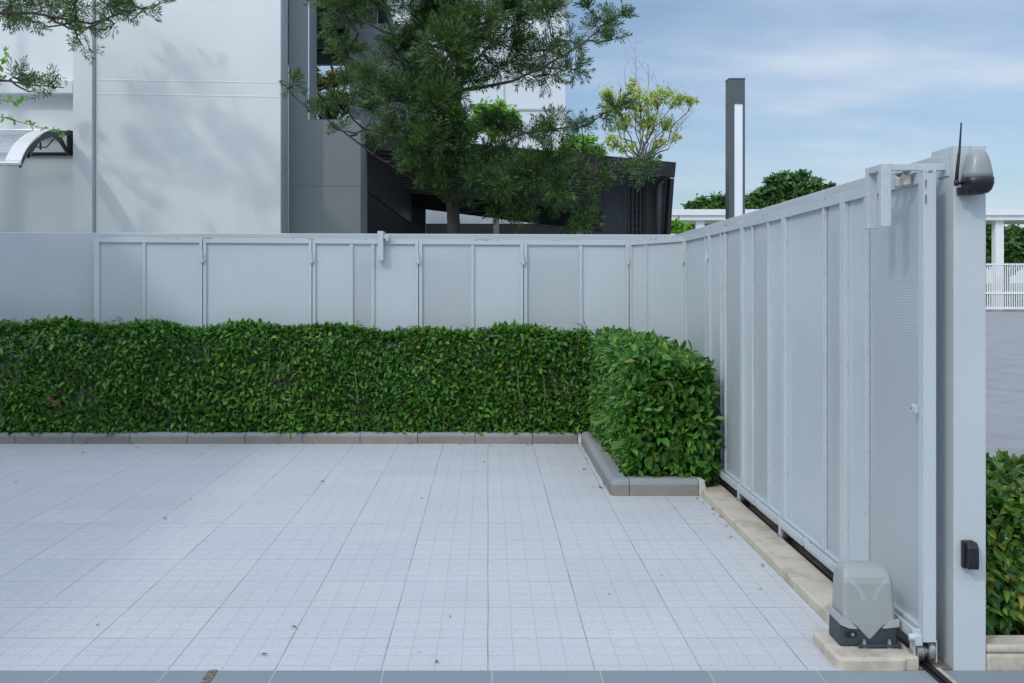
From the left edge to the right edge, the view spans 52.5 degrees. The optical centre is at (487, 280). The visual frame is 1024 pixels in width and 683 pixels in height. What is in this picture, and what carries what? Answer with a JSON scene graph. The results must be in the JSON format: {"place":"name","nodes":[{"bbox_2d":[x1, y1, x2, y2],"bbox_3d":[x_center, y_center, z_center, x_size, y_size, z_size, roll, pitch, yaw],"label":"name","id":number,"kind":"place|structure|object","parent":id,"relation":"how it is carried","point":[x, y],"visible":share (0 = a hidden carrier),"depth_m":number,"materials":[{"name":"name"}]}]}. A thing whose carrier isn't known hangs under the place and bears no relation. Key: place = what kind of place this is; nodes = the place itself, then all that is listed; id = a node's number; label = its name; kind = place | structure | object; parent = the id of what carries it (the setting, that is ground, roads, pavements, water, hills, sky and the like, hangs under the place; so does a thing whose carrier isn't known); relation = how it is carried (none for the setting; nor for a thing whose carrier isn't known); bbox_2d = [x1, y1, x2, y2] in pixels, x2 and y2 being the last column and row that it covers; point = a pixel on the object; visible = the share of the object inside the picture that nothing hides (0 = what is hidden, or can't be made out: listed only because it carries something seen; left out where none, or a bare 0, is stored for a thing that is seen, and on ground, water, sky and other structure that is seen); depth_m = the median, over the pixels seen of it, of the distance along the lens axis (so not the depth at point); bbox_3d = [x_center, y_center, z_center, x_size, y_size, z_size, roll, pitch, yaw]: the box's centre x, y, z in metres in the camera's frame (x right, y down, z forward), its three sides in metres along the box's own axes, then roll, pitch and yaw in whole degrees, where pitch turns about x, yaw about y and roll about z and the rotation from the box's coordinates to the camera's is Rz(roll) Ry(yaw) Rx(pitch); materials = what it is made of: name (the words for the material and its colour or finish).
{"place":"outdoors","nodes":[
{"label":"outdoors","id":0,"kind":"place"},
{"bbox_2d":[0,0,432,233],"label":"house","id":1,"kind":"structure","parent":0,"point":[185,116],"depth_m":12.05,"materials":[{"name":"white paint"}]},
{"bbox_2d":[0,128,72,167],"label":"door canopy","id":2,"kind":"object","parent":1,"relation":"attached to","point":[24,146],"visible":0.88,"depth_m":11.41,"materials":[{"name":"white"}]},
{"bbox_2d":[4,430,567,436],"bbox_3d":[-6.510,1.405,9.555,14.980,0.001,0.410,0,0,0],"label":"planting bed","id":3,"kind":"object","parent":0,"point":[294,430],"depth_m":9.73,"materials":[{"name":"soil"}]},
{"bbox_2d":[0,314,594,438],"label":"hedge","id":4,"kind":"object","parent":3,"relation":"on","point":[230,333],"visible":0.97,"depth_m":9.34,"materials":[{"name":"green plant"}]},
{"bbox_2d":[43,395,59,405],"bbox_3d":[-3.892,1.081,9.289,0.147,0.121,0.084,0,0,20],"label":"dry sprig","id":5,"kind":"object","parent":4,"relation":"in","point":[51,401],"visible":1,"depth_m":9.29,"materials":[{"name":"brown plant"}]},
{"bbox_2d":[0,444,842,670],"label":"driveway paving","id":6,"kind":"structure","parent":0,"point":[245,557],"depth_m":5.28,"materials":[{"name":"grey tile"}]},
{"bbox_2d":[581,432,698,495],"bbox_3d":[1.129,1.403,8.151,0.597,0.114,2.232,0,0,0],"label":"kerb return","id":7,"kind":"object","parent":6,"relation":"on","point":[616,482],"visible":0.97,"depth_m":7.05,"materials":[{"name":"concrete"}]},
{"bbox_2d":[577,432,705,495],"bbox_3d":[1.145,1.406,8.220,0.078,0.113,2.451,0,0,-16],"label":"kerb mortar","id":8,"kind":"object","parent":6,"relation":"on","point":[701,483],"visible":0.73,"depth_m":7.05,"materials":[{"name":"grey concrete"}]},
{"bbox_2d":[387,0,567,149],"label":"neighbour house","id":9,"kind":"structure","parent":0,"point":[529,101],"depth_m":30.00,"materials":[{"name":"white paint"}]},
{"bbox_2d":[0,671,1023,682],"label":"pavement slabs","id":10,"kind":"structure","parent":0,"point":[505,676],"depth_m":3.82,"materials":[{"name":"concrete"}]},
{"bbox_2d":[201,669,217,682],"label":"pebbles","id":11,"kind":"object","parent":10,"relation":"on","point":[210,674],"visible":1,"depth_m":3.83,"materials":[{"name":"stone"}]},
{"bbox_2d":[712,476,956,682],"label":"gate track","id":12,"kind":"structure","parent":10,"relation":"on","point":[939,675],"depth_m":3.95,"materials":[{"name":"metal"}]},
{"bbox_2d":[94,170,936,661],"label":"folding sliding gate","id":13,"kind":"structure","parent":12,"relation":"on","point":[676,288],"depth_m":6.43,"materials":[{"name":"metal"}]},
{"bbox_2d":[613,456,714,484],"bbox_3d":[1.220,1.402,8.360,0.680,0.001,2.480,0,0,0],"label":"planting bed return","id":14,"kind":"object","parent":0,"point":[706,483],"visible":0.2,"depth_m":7.59,"materials":[{"name":"soil"}]},
{"bbox_2d":[584,325,725,484],"bbox_3d":[1.256,0.911,8.214,0.818,1.055,2.414,0,0,0],"label":"hedge","id":15,"kind":"object","parent":14,"relation":"on","point":[652,394],"visible":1,"depth_m":7.17,"materials":[{"name":"green plant"}]},
{"bbox_2d":[317,0,1023,282],"label":"sky","id":16,"kind":"structure","parent":0,"point":[836,90],"materials":[{"name":"blue"}]},
{"bbox_2d":[417,283,1022,443],"bbox_3d":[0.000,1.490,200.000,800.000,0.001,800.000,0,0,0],"label":"ground","id":17,"kind":"structure","parent":0,"point":[990,295],"depth_m":175.74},
{"bbox_2d":[0,47,70,137],"bbox_3d":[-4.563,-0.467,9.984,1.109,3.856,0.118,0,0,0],"label":"broadleaf sapling","id":18,"kind":"object","parent":17,"relation":"on","point":[17,102],"visible":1,"depth_m":9.98,"materials":[{"name":"green plant"}]},
{"bbox_2d":[0,0,176,99],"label":"needle tree","id":19,"kind":"object","parent":17,"relation":"on","point":[15,14],"visible":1,"depth_m":10.65,"materials":[{"name":"green plant"}]},
{"bbox_2d":[0,431,576,443],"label":"kerb back","id":20,"kind":"structure","parent":17,"relation":"on","point":[274,437],"depth_m":9.29,"materials":[{"name":"concrete"}]},
{"bbox_2d":[317,66,348,119],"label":"window","id":21,"kind":"structure","parent":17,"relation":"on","point":[329,78],"depth_m":23.88,"materials":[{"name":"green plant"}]},
{"bbox_2d":[0,232,675,429],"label":"boundary wall","id":22,"kind":"structure","parent":17,"relation":"on","point":[43,276],"depth_m":9.78,"materials":[{"name":"grey metal"}]},
{"bbox_2d":[377,231,389,259],"bbox_3d":[-0.963,-0.322,9.664,0.109,0.270,0.231,0,0,0],"label":"guide bracket","id":23,"kind":"object","parent":22,"relation":"attached to","point":[382,236],"visible":1,"depth_m":9.55,"materials":[{"name":"metal"}]},
{"bbox_2d":[278,0,665,233],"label":"needle tree","id":24,"kind":"object","parent":17,"relation":"on","point":[458,33],"visible":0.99,"depth_m":10.83,"materials":[{"name":"green plant"}]},
{"bbox_2d":[426,210,532,223],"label":"neighbour wall","id":25,"kind":"structure","parent":17,"relation":"on","point":[436,217],"depth_m":27.00,"materials":[{"name":"grey concrete"}]},
{"bbox_2d":[467,95,525,233],"bbox_3d":[0.156,-1.495,24.952,1.551,5.911,1.160,0,0,0],"label":"green tree","id":26,"kind":"object","parent":17,"relation":"on","point":[506,110],"visible":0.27,"depth_m":24.92,"materials":[{"name":"green plant"}]},
{"bbox_2d":[426,224,601,233],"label":"garden wall","id":27,"kind":"structure","parent":17,"relation":"on","point":[475,229],"depth_m":26.00,"materials":[{"name":"black concrete"}]},
{"bbox_2d":[365,134,675,234],"bbox_3d":[-0.621,-0.180,17.150,5.958,3.340,8.300,0,0,0],"label":"carport","id":28,"kind":"object","parent":17,"relation":"on","point":[398,203],"visible":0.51,"depth_m":14.94,"materials":[{"name":"black metal"}]},
{"bbox_2d":[674,191,724,233],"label":"spreading tree","id":29,"kind":"object","parent":17,"relation":"on","point":[717,201],"visible":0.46,"depth_m":71.51,"materials":[{"name":"green plant"}]},
{"bbox_2d":[745,168,837,208],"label":"spreading tree","id":30,"kind":"object","parent":17,"relation":"on","point":[781,187],"visible":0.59,"depth_m":69.33,"materials":[{"name":"green plant"}]},
{"bbox_2d":[676,157,930,613],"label":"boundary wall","id":31,"kind":"structure","parent":17,"relation":"on","point":[841,188],"depth_m":4.74,"materials":[{"name":"grey metal"}]},
{"bbox_2d":[701,476,918,670],"bbox_3d":[1.534,1.448,6.700,0.176,0.065,5.600,0,0,0],"label":"concrete strip","id":32,"kind":"object","parent":17,"relation":"on","point":[809,583],"visible":0.43,"depth_m":5.38,"materials":[{"name":"beige concrete"}]},
{"bbox_2d":[813,629,906,670],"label":"motor plinth","id":33,"kind":"structure","parent":32,"relation":"on","point":[839,657],"depth_m":3.91,"materials":[{"name":"concrete"}]},
{"bbox_2d":[828,561,901,648],"bbox_3d":[1.479,1.262,4.066,0.242,0.300,0.169,0,0,0],"label":"gate motor","id":34,"kind":"object","parent":33,"relation":"on","point":[861,611],"visible":1,"depth_m":4.01,"materials":[{"name":"plastic"}]},
{"bbox_2d":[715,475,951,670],"bbox_3d":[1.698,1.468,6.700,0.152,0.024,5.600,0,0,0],"label":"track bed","id":35,"kind":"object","parent":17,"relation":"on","point":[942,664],"visible":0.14,"depth_m":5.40,"materials":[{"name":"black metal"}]},
{"bbox_2d":[931,145,985,670],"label":"gate pillar","id":36,"kind":"structure","parent":17,"relation":"on","point":[961,405],"depth_m":3.89,"materials":[{"name":"metal"}]},
{"bbox_2d":[865,155,948,228],"bbox_3d":[1.627,-0.341,4.019,0.265,0.271,0.189,0,0,0],"label":"guide bracket","id":37,"kind":"object","parent":36,"relation":"attached to","point":[901,172],"visible":0.98,"depth_m":3.96,"materials":[{"name":"metal"}]},
{"bbox_2d":[961,540,978,569],"bbox_3d":[1.792,1.021,3.861,0.048,0.103,0.052,0,0,0],"label":"photocell","id":38,"kind":"object","parent":36,"relation":"attached to","point":[969,554],"visible":1,"depth_m":3.84,"materials":[{"name":"black plastic"}]},
{"bbox_2d":[954,123,994,194],"bbox_3d":[1.786,-0.450,3.830,0.142,0.262,0.114,0,0,0],"label":"flashing lamp","id":39,"kind":"object","parent":36,"relation":"attached to","point":[977,177],"visible":1,"depth_m":3.79,"materials":[{"name":"black plastic"}]},
{"bbox_2d":[986,291,1022,306],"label":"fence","id":40,"kind":"object","parent":17,"relation":"on","point":[1008,300],"visible":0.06,"depth_m":53.84,"materials":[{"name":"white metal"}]},
{"bbox_2d":[986,635,1023,670],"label":"kerb","id":41,"kind":"structure","parent":17,"relation":"on","point":[1004,652],"depth_m":3.89,"materials":[{"name":"concrete"}]},
{"bbox_2d":[986,224,1023,298],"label":"spreading tree","id":42,"kind":"object","parent":17,"relation":"on","point":[1013,243],"visible":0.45,"depth_m":61.37,"materials":[{"name":"green plant"}]},
{"bbox_2d":[986,310,1023,548],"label":"road","id":43,"kind":"structure","parent":0,"point":[1005,380],"depth_m":15.01,"materials":[{"name":"grey asphalt"}]},
{"bbox_2d":[555,130,608,233],"bbox_3d":[2.198,-0.996,23.879,0.983,4.916,1.003,0,0,38],"label":"green tree","id":44,"kind":"object","parent":43,"relation":"on","point":[587,138],"visible":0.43,"depth_m":23.81,"materials":[{"name":"green plant"}]},
{"bbox_2d":[596,37,698,159],"bbox_3d":[3.387,-1.867,21.923,2.237,6.659,1.167,0,0,0],"label":"flowering tree","id":45,"kind":"object","parent":43,"relation":"on","point":[646,123],"visible":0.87,"depth_m":21.88,"materials":[{"name":"green plant"}]},
{"bbox_2d":[671,215,692,234],"bbox_3d":[7.402,-0.534,39.970,1.277,3.993,1.098,0,0,0],"label":"green bush","id":46,"kind":"object","parent":43,"relation":"on","point":[678,227],"visible":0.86,"depth_m":39.81,"materials":[{"name":"green plant"}]},
{"bbox_2d":[725,78,744,219],"bbox_3d":[3.120,-0.540,13.100,0.208,3.999,0.208,0,0,0],"label":"street lamp","id":47,"kind":"object","parent":43,"relation":"on","point":[734,147],"visible":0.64,"depth_m":13.01,"materials":[{"name":"metal"}]},
{"bbox_2d":[672,209,1023,310],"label":"walkway canopy","id":48,"kind":"object","parent":43,"relation":"on","point":[997,219],"visible":0.28,"depth_m":50.10,"materials":[{"name":"white metal"}]},
{"bbox_2d":[986,263,1023,309],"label":"picket fence","id":49,"kind":"object","parent":43,"relation":"on","point":[1002,293],"visible":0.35,"depth_m":49.60,"materials":[{"name":"white metal"}]},
{"bbox_2d":[995,593,1023,634],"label":"bed","id":50,"kind":"object","parent":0,"point":[1014,632],"depth_m":4.16,"materials":[{"name":"soil"}]},
{"bbox_2d":[986,448,1023,634],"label":"hedge","id":51,"kind":"object","parent":50,"relation":"on","point":[1005,517],"visible":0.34,"depth_m":4.08,"materials":[{"name":"green plant"}]}
]}

